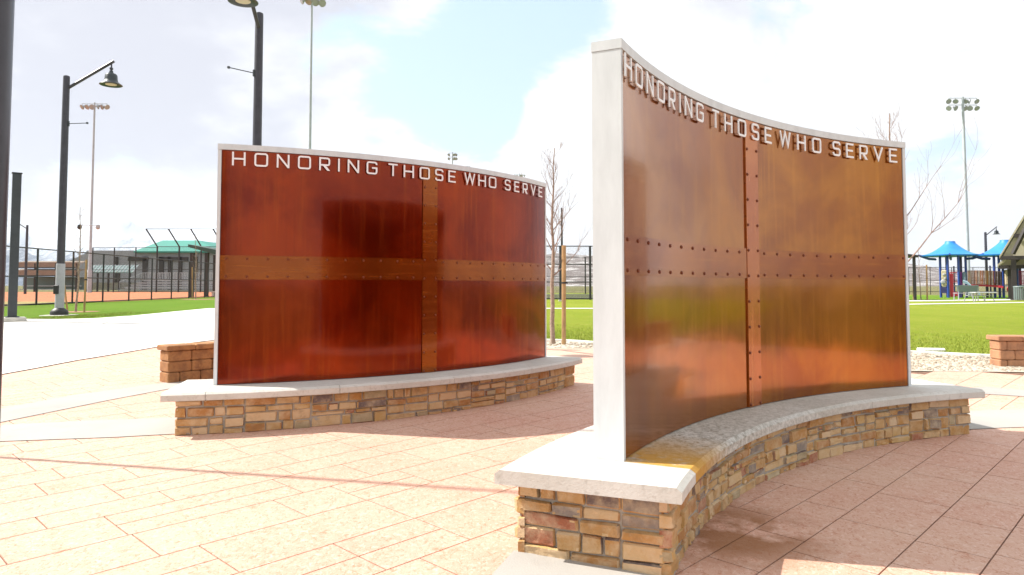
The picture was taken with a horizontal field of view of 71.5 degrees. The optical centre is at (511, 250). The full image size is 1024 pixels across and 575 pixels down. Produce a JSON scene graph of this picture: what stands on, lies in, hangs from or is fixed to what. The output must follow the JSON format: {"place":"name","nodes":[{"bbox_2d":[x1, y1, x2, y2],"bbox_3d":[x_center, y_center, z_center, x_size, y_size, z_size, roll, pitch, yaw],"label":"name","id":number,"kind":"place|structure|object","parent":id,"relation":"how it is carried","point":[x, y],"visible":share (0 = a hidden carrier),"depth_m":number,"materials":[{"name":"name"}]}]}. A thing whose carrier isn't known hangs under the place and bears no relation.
{"place":"outdoors","nodes":[
{"label":"outdoors","id":0,"kind":"place"},
{"bbox_2d":[5,301,54,303],"bbox_3d":[-41.050,2.858,40.158,38.404,0.001,11.991,0,-3,2],"label":"infield edge","id":1,"kind":"object","parent":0,"point":[22,302],"visible":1,"depth_m":36.94,"materials":[{"name":"beige concrete"}]},
{"bbox_2d":[2,308,214,373],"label":"concrete walk","id":2,"kind":"structure","parent":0,"point":[176,327],"depth_m":15.18,"materials":[{"name":"white concrete"}]},
{"bbox_2d":[4,172,26,321],"bbox_3d":[-12.675,-0.058,18.117,0.583,3.866,0.583,2,-4,-38],"label":"square post","id":3,"kind":"object","parent":2,"relation":"on","point":[11,316],"visible":0.87,"depth_m":18.04,"materials":[{"name":"grey metal"}]},
{"bbox_2d":[227,0,263,145],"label":"lamp post","id":4,"kind":"object","parent":2,"relation":"on","point":[257,72],"visible":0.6,"depth_m":16.72,"materials":[{"name":"brown metal"}]},
{"bbox_2d":[5,292,211,301],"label":"infield","id":5,"kind":"object","parent":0,"point":[141,295],"visible":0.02,"depth_m":63.46,"materials":[{"name":"soil"}]},
{"bbox_2d":[20,224,28,292],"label":"lamp post","id":6,"kind":"object","parent":5,"relation":"on","point":[26,251],"visible":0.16,"depth_m":74.97,"materials":[{"name":"brown metal"}]},
{"bbox_2d":[77,102,109,292],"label":"stadium light","id":7,"kind":"object","parent":5,"relation":"on","point":[93,107],"visible":0.95,"depth_m":90.33,"materials":[{"name":"metal"}]},
{"bbox_2d":[92,247,155,291],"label":"chain link fence","id":8,"kind":"object","parent":5,"relation":"on","point":[135,280],"visible":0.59,"depth_m":95.18,"materials":[{"name":"black metal"}]},
{"bbox_2d":[146,229,215,291],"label":"chain link fence","id":9,"kind":"object","parent":5,"relation":"on","point":[178,269],"visible":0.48,"depth_m":94.96,"materials":[{"name":"black metal"}]},
{"bbox_2d":[188,244,215,296],"bbox_3d":[-23.270,1.735,56.984,3.197,4.190,5.000,0,-3,0],"label":"dugout","id":10,"kind":"object","parent":5,"relation":"on","point":[209,250],"visible":0.34,"depth_m":54.70,"materials":[{"name":"grey"}]},
{"bbox_2d":[4,297,214,318],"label":"lawn","id":11,"kind":"structure","parent":0,"point":[117,307],"depth_m":29.18,"materials":[{"name":"green plant"}]},
{"bbox_2d":[65,287,67,309],"bbox_3d":[-15.634,1.195,24.828,0.359,1.964,0.067,0,-3,0],"label":"tree stake","id":12,"kind":"object","parent":11,"relation":"on","point":[66,299],"visible":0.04,"depth_m":24.78,"materials":[{"name":"brown wood"}]},
{"bbox_2d":[39,60,122,315],"bbox_3d":[-12.906,-1.883,21.461,2.019,7.883,0.740,0,-3,0],"label":"lamp post","id":13,"kind":"object","parent":11,"relation":"on","point":[110,81],"visible":0.98,"depth_m":21.41,"materials":[{"name":"brown metal"}]},
{"bbox_2d":[83,260,86,312],"bbox_3d":[-14.261,1.213,23.784,0.099,1.818,0.068,1,-3,-22],"label":"tree stake","id":14,"kind":"object","parent":11,"relation":"on","point":[85,282],"visible":0.88,"depth_m":23.76,"materials":[{"name":"brown wood"}]},
{"bbox_2d":[4,245,215,305],"bbox_3d":[-22.400,1.685,41.617,0.090,2.728,29.639,0,-3,-3],"label":"chain link fence","id":15,"kind":"object","parent":11,"relation":"on","point":[72,277],"visible":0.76,"depth_m":38.72,"materials":[{"name":"black metal"}]},
{"bbox_2d":[192,267,192,298],"bbox_3d":[-21.619,2.216,48.084,0.132,2.204,0.090,0,-3,0],"label":"tree stake","id":16,"kind":"object","parent":11,"relation":"on","point":[192,283],"visible":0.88,"depth_m":48.06,"materials":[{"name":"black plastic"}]},
{"bbox_2d":[300,0,325,148],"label":"stadium light","id":17,"kind":"object","parent":11,"relation":"on","point":[321,3],"visible":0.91,"depth_m":60.80,"materials":[{"name":"metal"}]},
{"label":"soil ring","id":18,"kind":"structure","parent":11,"relation":"on","visible":0},
{"bbox_2d":[73,209,85,311],"bbox_3d":[-14.844,0.298,24.387,0.589,3.606,0.489,-2,-4,39],"label":"bare tree","id":19,"kind":"object","parent":18,"relation":"on","point":[78,283],"visible":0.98,"depth_m":24.37,"materials":[{"name":"brown plant"}]},
{"label":"soil ring","id":20,"kind":"structure","parent":11,"relation":"on","visible":0},
{"bbox_2d":[192,233,200,298],"bbox_3d":[-20.954,1.024,47.202,0.579,4.405,0.794,0,-3,0],"label":"bare tree","id":21,"kind":"object","parent":20,"relation":"on","point":[195,268],"visible":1,"depth_m":47.12,"materials":[{"name":"brown plant"}]},
{"bbox_2d":[5,214,216,285],"bbox_3d":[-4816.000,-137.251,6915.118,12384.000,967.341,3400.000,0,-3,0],"label":"mountains","id":22,"kind":"structure","parent":0,"point":[114,230],"depth_m":7463.61,"materials":[{"name":"white"}]},
{"bbox_2d":[213,143,546,384],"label":"memorial wall","id":23,"kind":"structure","parent":0,"point":[330,265],"depth_m":7.97,"materials":[{"name":"metal"}]},
{"bbox_2d":[0,340,1023,574],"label":"stamped paving","id":24,"kind":"structure","parent":0,"point":[421,495],"depth_m":4.97,"materials":[{"name":"concrete"}]},
{"bbox_2d":[0,0,14,420],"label":"lamp post","id":25,"kind":"object","parent":24,"relation":"on","point":[7,9],"visible":1,"depth_m":3.02,"materials":[{"name":"brown metal"}]},
{"bbox_2d":[0,417,176,440],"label":"concrete band","id":26,"kind":"object","parent":24,"relation":"on","point":[88,429],"visible":0.81,"depth_m":7.04,"materials":[{"name":"white concrete"}]},
{"bbox_2d":[0,381,183,421],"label":"concrete band","id":27,"kind":"object","parent":24,"relation":"on","point":[32,409],"visible":0.86,"depth_m":8.61,"materials":[{"name":"white concrete"}]},
{"bbox_2d":[157,341,213,382],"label":"block wall","id":28,"kind":"structure","parent":24,"relation":"on","point":[180,362],"depth_m":10.18,"materials":[{"name":"brown brick"}]},
{"bbox_2d":[160,356,581,435],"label":"plinth","id":29,"kind":"structure","parent":24,"relation":"on","point":[205,406],"depth_m":7.42,"materials":[{"name":"stone"}]},
{"bbox_2d":[492,550,679,574],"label":"concrete band","id":30,"kind":"object","parent":24,"relation":"on","point":[515,562],"visible":0.6,"depth_m":3.78,"materials":[{"name":"white concrete"}]},
{"bbox_2d":[494,378,984,574],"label":"plinth","id":31,"kind":"structure","parent":24,"relation":"on","point":[653,507],"depth_m":4.35,"materials":[{"name":"stone"}]},
{"bbox_2d":[967,409,1023,428],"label":"concrete band","id":32,"kind":"object","parent":24,"relation":"on","point":[983,419],"visible":0.48,"depth_m":7.74,"materials":[{"name":"white concrete"}]},
{"bbox_2d":[974,387,1023,395],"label":"concrete band","id":33,"kind":"object","parent":24,"relation":"on","point":[1001,391],"visible":0.33,"depth_m":9.50,"materials":[{"name":"white concrete"}]},
{"bbox_2d":[0,340,1023,574],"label":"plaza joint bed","id":34,"kind":"object","parent":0,"point":[924,373],"visible":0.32,"depth_m":4.65,"materials":[{"name":"brown concrete"}]},
{"bbox_2d":[4,286,1023,372],"bbox_3d":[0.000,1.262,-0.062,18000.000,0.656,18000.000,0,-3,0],"label":"ground","id":35,"kind":"structure","parent":0,"point":[578,290],"depth_m":168.49,"materials":[{"name":"brown soil"}]},
{"bbox_2d":[18,261,87,291],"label":"dugout","id":36,"kind":"object","parent":35,"relation":"on","point":[40,271],"visible":0.39,"depth_m":100.94,"materials":[{"name":"brown metal"}]},
{"bbox_2d":[86,265,138,291],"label":"shade shelter","id":37,"kind":"object","parent":35,"relation":"on","point":[110,269],"visible":0.53,"depth_m":105.58,"materials":[{"name":"teal"}]},
{"bbox_2d":[65,240,215,289],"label":"sports building","id":38,"kind":"structure","parent":35,"relation":"on","point":[171,249],"depth_m":150.04,"materials":[{"name":"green metal"}]},
{"bbox_2d":[119,273,212,290],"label":"bleachers","id":39,"kind":"object","parent":35,"relation":"on","point":[139,287],"visible":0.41,"depth_m":103.99,"materials":[{"name":"silver metal"}]},
{"bbox_2d":[447,152,457,163],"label":"stadium light","id":40,"kind":"object","parent":35,"relation":"on","point":[454,158],"visible":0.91,"depth_m":125.90,"materials":[{"name":"metal"}]},
{"bbox_2d":[908,267,1023,294],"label":"chain link fence","id":41,"kind":"object","parent":35,"relation":"on","point":[930,291],"visible":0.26,"depth_m":109.91,"materials":[{"name":"black metal"}]},
{"bbox_2d":[7,0,1023,270],"label":"sky","id":42,"kind":"structure","parent":0,"point":[492,84],"materials":[{"name":"white"}]},
{"bbox_2d":[26,293,1023,353],"bbox_3d":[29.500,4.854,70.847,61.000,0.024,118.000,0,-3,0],"label":"lawn","id":43,"kind":"structure","parent":0,"point":[986,317],"depth_m":28.85,"materials":[{"name":"green plant"}]},
{"bbox_2d":[558,208,562,300],"bbox_3d":[4.356,0.393,62.056,0.600,8.266,0.600,0,-3,0],"label":"net post","id":44,"kind":"object","parent":43,"relation":"on","point":[561,254],"visible":0.33,"depth_m":62.01,"materials":[{"name":"black paint"}]},
{"bbox_2d":[546,246,592,299],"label":"chain link fence","id":45,"kind":"object","parent":43,"relation":"on","point":[589,276],"visible":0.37,"depth_m":68.94,"materials":[{"name":"black metal"}]},
{"bbox_2d":[546,257,592,293],"bbox_3d":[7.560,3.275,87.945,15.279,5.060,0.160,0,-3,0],"label":"bleachers","id":46,"kind":"object","parent":43,"relation":"on","point":[568,274],"visible":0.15,"depth_m":87.94,"materials":[{"name":"silver metal"}]},
{"bbox_2d":[546,294,592,297],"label":"court wall","id":47,"kind":"structure","parent":43,"relation":"on","point":[570,296],"depth_m":70.76,"materials":[{"name":"concrete"}]},
{"bbox_2d":[908,254,918,299],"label":"shelter","id":48,"kind":"object","parent":43,"relation":"on","point":[914,276],"visible":0.18,"depth_m":66.18,"materials":[{"name":"brown metal"}]},
{"bbox_2d":[926,265,927,299],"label":"tree stake","id":49,"kind":"object","parent":43,"relation":"on","point":[926,284],"visible":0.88,"depth_m":66.88,"materials":[{"name":"beige wood"}]},
{"bbox_2d":[917,348,944,351],"bbox_3d":[8.882,2.111,15.086,0.528,0.040,0.817,-2,-3,29],"label":"utility cover","id":50,"kind":"object","parent":43,"relation":"on","point":[931,349],"visible":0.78,"depth_m":14.98,"materials":[{"name":"concrete"}]},
{"bbox_2d":[964,292,996,301],"bbox_3d":[39.472,3.912,59.880,2.325,0.842,0.959,0,-3,0],"label":"picnic bench","id":51,"kind":"object","parent":43,"relation":"on","point":[976,295],"visible":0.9,"depth_m":59.60,"materials":[{"name":"silver metal"}]},
{"bbox_2d":[1013,286,1023,299],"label":"litter bin","id":52,"kind":"object","parent":43,"relation":"on","point":[1018,293],"visible":1,"depth_m":65.56,"materials":[{"name":"metal"}]},
{"bbox_2d":[591,38,910,461],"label":"memorial wall","id":53,"kind":"structure","parent":0,"point":[742,259],"depth_m":5.75,"materials":[{"name":"metal"}]},
{"bbox_2d":[546,253,1023,285],"bbox_3d":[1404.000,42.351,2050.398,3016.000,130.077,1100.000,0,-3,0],"label":"hills","id":54,"kind":"structure","parent":0,"point":[575,269],"depth_m":1854.07,"materials":[{"name":"white"}]},
{"bbox_2d":[546,302,1023,308],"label":"concrete path","id":55,"kind":"structure","parent":0,"point":[909,304],"depth_m":53.75,"materials":[{"name":"grey concrete"}]},
{"bbox_2d":[547,341,1023,371],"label":"gravel strip","id":56,"kind":"object","parent":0,"point":[995,369],"visible":0.22,"depth_m":12.37,"materials":[{"name":"beige gravel"}]},
{"bbox_2d":[520,140,591,343],"bbox_3d":[0.920,-0.213,16.805,1.576,4.804,1.730,1,-3,-24],"label":"bare tree","id":57,"kind":"object","parent":56,"relation":"on","point":[552,312],"visible":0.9,"depth_m":16.69,"materials":[{"name":"brown plant"}]},
{"bbox_2d":[561,245,567,343],"bbox_3d":[1.222,1.051,16.511,0.142,2.346,0.104,-1,-3,22],"label":"tree stake","id":58,"kind":"object","parent":56,"relation":"on","point":[563,282],"visible":0.88,"depth_m":16.48,"materials":[{"name":"brown wood"}]},
{"bbox_2d":[547,339,989,356],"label":"mowing curb","id":59,"kind":"structure","parent":56,"relation":"on","point":[912,351],"depth_m":14.22,"materials":[{"name":"concrete"}]},
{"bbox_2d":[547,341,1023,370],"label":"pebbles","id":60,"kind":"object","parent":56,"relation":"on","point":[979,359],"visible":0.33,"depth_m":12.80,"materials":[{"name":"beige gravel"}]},
{"bbox_2d":[856,103,990,261],"bbox_3d":[7.637,-0.430,13.668,2.798,4.958,1.776,-1,-3,23],"label":"bare tree","id":61,"kind":"object","parent":56,"relation":"on","point":[889,130],"visible":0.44,"depth_m":13.62,"materials":[{"name":"brown plant"}]},
{"bbox_2d":[986,335,1023,366],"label":"block wall","id":62,"kind":"structure","parent":56,"relation":"on","point":[1006,350],"depth_m":12.07,"materials":[{"name":"brown brick"}]},
{"bbox_2d":[909,295,1007,299],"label":"playground ground","id":63,"kind":"structure","parent":0,"point":[933,297],"depth_m":81.54,"materials":[{"name":"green plant"}]},
{"bbox_2d":[916,246,921,299],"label":"bare tree","id":64,"kind":"object","parent":63,"relation":"on","point":[919,276],"visible":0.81,"depth_m":67.89,"materials":[{"name":"brown plant"}]},
{"bbox_2d":[946,97,979,294],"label":"stadium light","id":65,"kind":"object","parent":63,"relation":"on","point":[965,108],"visible":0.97,"depth_m":90.59,"materials":[{"name":"metal"}]},
{"bbox_2d":[919,240,1023,297],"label":"playground","id":66,"kind":"object","parent":63,"relation":"on","point":[947,250],"visible":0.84,"depth_m":79.98,"materials":[{"name":"blue plastic"},{"name":"painted metal"},{"name":"red plastic"}]},
{"bbox_2d":[984,226,998,296],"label":"lamp post","id":67,"kind":"object","parent":63,"relation":"on","point":[996,232],"visible":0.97,"depth_m":84.03,"materials":[{"name":"brown metal"}]},
{"bbox_2d":[909,299,1009,300],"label":"concrete path","id":68,"kind":"structure","parent":0,"point":[959,300],"depth_m":64.52,"materials":[{"name":"grey concrete"}]},
{"bbox_2d":[954,285,978,300],"bbox_3d":[40.966,3.837,64.189,1.943,1.407,0.780,0,-3,0],"label":"park bench","id":69,"kind":"object","parent":68,"relation":"on","point":[967,288],"visible":0.91,"depth_m":63.87,"materials":[{"name":"green metal"}]},
{"bbox_2d":[997,216,1023,299],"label":"picnic pavilion","id":70,"kind":"structure","parent":68,"relation":"on","point":[1011,256],"depth_m":67.21,"materials":[{"name":"brown metal"}]}
]}

